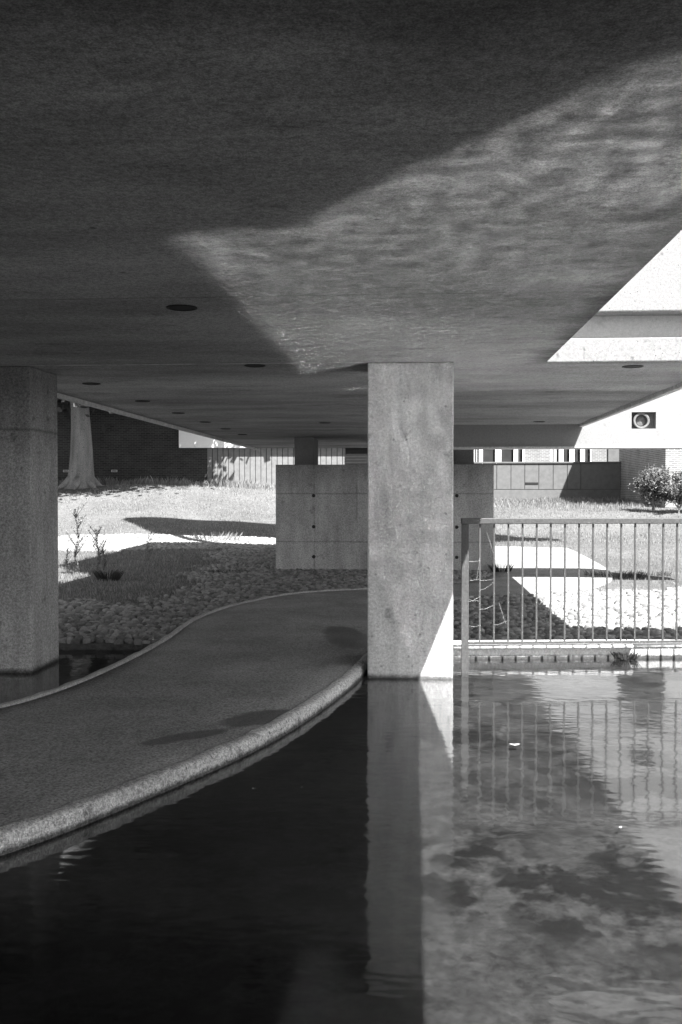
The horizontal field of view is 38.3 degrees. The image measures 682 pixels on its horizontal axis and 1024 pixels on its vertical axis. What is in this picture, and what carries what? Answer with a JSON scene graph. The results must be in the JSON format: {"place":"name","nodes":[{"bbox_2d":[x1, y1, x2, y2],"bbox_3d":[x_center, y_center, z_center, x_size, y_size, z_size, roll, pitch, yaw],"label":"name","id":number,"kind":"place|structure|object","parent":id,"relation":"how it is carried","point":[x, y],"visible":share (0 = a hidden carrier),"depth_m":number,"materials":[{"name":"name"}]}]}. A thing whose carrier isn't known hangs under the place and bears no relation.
{"place":"outdoors","nodes":[
{"label":"outdoors","id":0,"kind":"place"},
{"bbox_2d":[0,546,612,826],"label":"path","id":1,"kind":"structure","parent":0,"point":[203,684],"depth_m":7.44,"materials":[{"name":"grey concrete"}]},
{"bbox_2d":[488,563,514,571],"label":"grass tuft","id":2,"kind":"object","parent":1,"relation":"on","point":[497,568],"visible":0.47,"depth_m":18.56,"materials":[{"name":"plant"}]},
{"bbox_2d":[0,652,681,1023],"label":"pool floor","id":3,"kind":"structure","parent":0,"point":[426,852],"depth_m":4.18,"materials":[{"name":"grey liquid"}]},
{"bbox_2d":[0,366,58,676],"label":"concrete column","id":4,"kind":"structure","parent":3,"relation":"on","point":[29,631],"depth_m":8.66,"materials":[{"name":"grey concrete"}]},
{"bbox_2d":[0,596,473,861],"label":"path kerb","id":5,"kind":"structure","parent":3,"relation":"on","point":[23,836],"depth_m":5.29,"materials":[{"name":"concrete"}]},
{"bbox_2d":[368,362,453,682],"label":"concrete column","id":6,"kind":"structure","parent":3,"relation":"on","point":[410,507],"depth_m":8.38,"materials":[{"name":"grey concrete"}]},
{"bbox_2d":[0,0,681,449],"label":"elevated building","id":7,"kind":"structure","parent":6,"relation":"on","point":[314,206],"depth_m":3.79,"materials":[{"name":"concrete"}]},
{"bbox_2d":[82,383,99,384],"bbox_3d":[-2.541,-1.304,10.008,0.184,0.008,0.184,0,1,4],"label":"ceiling downlight","id":8,"kind":"object","parent":7,"relation":"attached to","point":[91,383],"visible":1,"depth_m":9.98,"materials":[{"name":"black glass"}]},
{"bbox_2d":[166,304,196,310],"bbox_3d":[-0.950,-1.218,5.872,0.184,0.008,0.184,0,1,4],"label":"ceiling downlight","id":9,"kind":"object","parent":7,"relation":"attached to","point":[179,307],"visible":1,"depth_m":5.86,"materials":[{"name":"metal"}]},
{"bbox_2d":[244,364,264,366],"bbox_3d":[-0.751,-1.275,8.574,0.184,0.008,0.184,0,1,4],"label":"ceiling downlight","id":10,"kind":"object","parent":7,"relation":"attached to","point":[253,365],"visible":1,"depth_m":8.55,"materials":[{"name":"black glass"}]},
{"bbox_2d":[453,389,681,449],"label":"wing wall","id":11,"kind":"structure","parent":7,"relation":"attached to","point":[655,423],"depth_m":16.09,"materials":[{"name":"concrete"}]},
{"bbox_2d":[622,365,643,367],"bbox_3d":[2.562,-1.276,8.631,0.184,0.008,0.184,0,1,4],"label":"ceiling downlight","id":12,"kind":"object","parent":7,"relation":"attached to","point":[633,366],"visible":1,"depth_m":8.62,"materials":[{"name":"grey glass"}]},
{"bbox_2d":[461,518,681,676],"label":"railing","id":13,"kind":"object","parent":3,"relation":"on","point":[465,523],"visible":0.9,"depth_m":8.68,"materials":[{"name":"metal"}]},
{"bbox_2d":[58,476,681,652],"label":"ground","id":14,"kind":"structure","parent":0,"point":[94,647],"depth_m":31.93,"materials":[{"name":"plant"}]},
{"bbox_2d":[63,546,73,572],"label":"tall weed","id":15,"kind":"object","parent":14,"relation":"on","point":[66,556],"visible":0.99,"depth_m":18.35,"materials":[{"name":"grey plant"}]},
{"bbox_2d":[65,498,87,572],"bbox_3d":[-4.827,0.464,18.016,0.495,1.442,0.423,-1,1,-30],"label":"tall weed","id":16,"kind":"object","parent":14,"relation":"on","point":[75,552],"visible":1,"depth_m":18.01,"materials":[{"name":"grey plant"}]},
{"bbox_2d":[57,398,118,489],"bbox_3d":[-10.322,-6.108,38.703,17.721,10.609,14.717,0,1,4],"label":"tree","id":17,"kind":"object","parent":14,"relation":"on","point":[81,471],"visible":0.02,"depth_m":38.54,"materials":[{"name":"grey plant"}]},
{"bbox_2d":[88,525,105,570],"bbox_3d":[-4.526,0.702,18.247,0.349,0.953,0.358,-1,1,-33],"label":"tall weed","id":18,"kind":"object","parent":14,"relation":"on","point":[98,549],"visible":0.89,"depth_m":18.28,"materials":[{"name":"grey plant"}]},
{"bbox_2d":[97,541,111,572],"bbox_3d":[-4.224,0.846,17.559,0.308,0.700,0.199,-1,2,-42],"label":"tall weed","id":19,"kind":"object","parent":14,"relation":"on","point":[104,559],"visible":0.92,"depth_m":17.56,"materials":[{"name":"grey plant"}]},
{"bbox_2d":[92,569,123,580],"bbox_3d":[-4.020,1.089,16.970,0.516,0.220,0.549,-1,1,-36],"label":"grass tuft","id":20,"kind":"object","parent":14,"relation":"on","point":[116,576],"visible":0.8,"depth_m":16.91,"materials":[{"name":"plant"}]},
{"bbox_2d":[145,530,154,570],"bbox_3d":[-3.705,0.741,18.956,0.165,0.848,0.377,1,1,29],"label":"tall weed","id":21,"kind":"object","parent":14,"relation":"on","point":[148,551],"visible":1,"depth_m":18.95,"materials":[{"name":"grey plant"}]},
{"bbox_2d":[57,400,244,482],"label":"brick building","id":22,"kind":"structure","parent":14,"relation":"on","point":[125,447],"depth_m":42.21,"materials":[{"name":"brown brick"}]},
{"bbox_2d":[345,448,367,464],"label":"slatted screen","id":23,"kind":"object","parent":22,"relation":"attached to","point":[355,456],"visible":0.12,"depth_m":41.42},
{"bbox_2d":[0,588,367,707],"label":"path edging","id":24,"kind":"object","parent":14,"relation":"on","point":[103,670],"visible":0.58,"depth_m":9.02,"materials":[{"name":"concrete"}]},
{"bbox_2d":[207,448,344,486],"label":"board fence","id":25,"kind":"object","parent":14,"relation":"on","point":[236,464],"visible":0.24,"depth_m":41.81,"materials":[{"name":"grey wood"}]},
{"bbox_2d":[58,533,681,644],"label":"cobbles","id":26,"kind":"object","parent":14,"relation":"on","point":[84,621],"visible":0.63,"depth_m":13.24,"materials":[{"name":"stone"}]},
{"bbox_2d":[190,531,242,541],"bbox_3d":[-3.566,0.697,27.911,1.547,0.328,1.241,0,1,4],"label":"grass tuft","id":27,"kind":"object","parent":26,"relation":"on","point":[220,535],"visible":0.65,"depth_m":27.90,"materials":[{"name":"plant"}]},
{"bbox_2d":[206,569,252,572],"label":"grass tuft","id":28,"kind":"object","parent":26,"relation":"on","point":[226,570],"visible":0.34,"depth_m":18.41,"materials":[{"name":"plant"}]},
{"bbox_2d":[276,437,493,571],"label":"concrete block","id":29,"kind":"structure","parent":14,"relation":"on","point":[321,516],"depth_m":18.97,"materials":[{"name":"grey concrete"}]},
{"bbox_2d":[474,449,618,461],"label":"window building","id":30,"kind":"structure","parent":14,"relation":"on","point":[555,455],"depth_m":50.37,"materials":[{"name":"brick"}]},
{"bbox_2d":[474,449,524,461],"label":"window","id":31,"kind":"structure","parent":30,"relation":"in","point":[500,455],"depth_m":50.60,"materials":[{"name":"white paint"}]},
{"bbox_2d":[551,449,591,461],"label":"window","id":32,"kind":"structure","parent":30,"relation":"in","point":[557,455],"depth_m":50.32,"materials":[{"name":"white paint"}]},
{"bbox_2d":[474,462,620,500],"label":"panel wall","id":33,"kind":"structure","parent":14,"relation":"on","point":[534,480],"depth_m":45.18,"materials":[{"name":"concrete"}]},
{"bbox_2d":[453,647,681,663],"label":"pool kerb","id":34,"kind":"structure","parent":14,"relation":"on","point":[522,655],"depth_m":9.41,"materials":[{"name":"concrete"}]},
{"bbox_2d":[453,640,633,648],"bbox_3d":[1.590,1.281,9.517,2.470,0.030,0.353,0,1,-2],"label":"pool coping","id":35,"kind":"object","parent":34,"relation":"on","point":[456,644],"visible":0.34,"depth_m":9.37,"materials":[{"name":"concrete"}]},
{"bbox_2d":[611,651,641,659],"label":"pond weed","id":36,"kind":"object","parent":34,"relation":"on","point":[630,656],"visible":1,"depth_m":9.34,"materials":[{"name":"plant"}]},
{"bbox_2d":[631,639,681,646],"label":"pool coping","id":37,"kind":"object","parent":34,"relation":"on","point":[657,644],"visible":0.55,"depth_m":9.43,"materials":[{"name":"concrete"}]},
{"bbox_2d":[583,568,646,578],"bbox_3d":[4.919,1.111,17.624,1.168,0.165,0.840,0,1,4],"label":"grass tuft","id":38,"kind":"object","parent":14,"relation":"on","point":[630,574],"visible":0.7,"depth_m":17.59,"materials":[{"name":"plant"}]},
{"bbox_2d":[628,570,671,576],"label":"grass tuft","id":39,"kind":"object","parent":14,"relation":"on","point":[665,573],"visible":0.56,"depth_m":18.07,"materials":[{"name":"plant"}]},
{"bbox_2d":[619,449,681,507],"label":"brick house","id":40,"kind":"structure","parent":14,"relation":"on","point":[633,462],"depth_m":40.88,"materials":[{"name":"brick"}]},
{"bbox_2d":[628,463,672,511],"bbox_3d":[11.216,-0.900,35.196,1.457,1.995,1.450,0,1,-17],"label":"bush","id":41,"kind":"object","parent":14,"relation":"on","point":[648,485],"visible":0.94,"depth_m":35.06,"materials":[{"name":"grey plant"}]},
{"bbox_2d":[658,470,681,512],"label":"bush","id":42,"kind":"object","parent":14,"relation":"on","point":[673,490],"visible":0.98,"depth_m":34.70,"materials":[{"name":"grey plant"}]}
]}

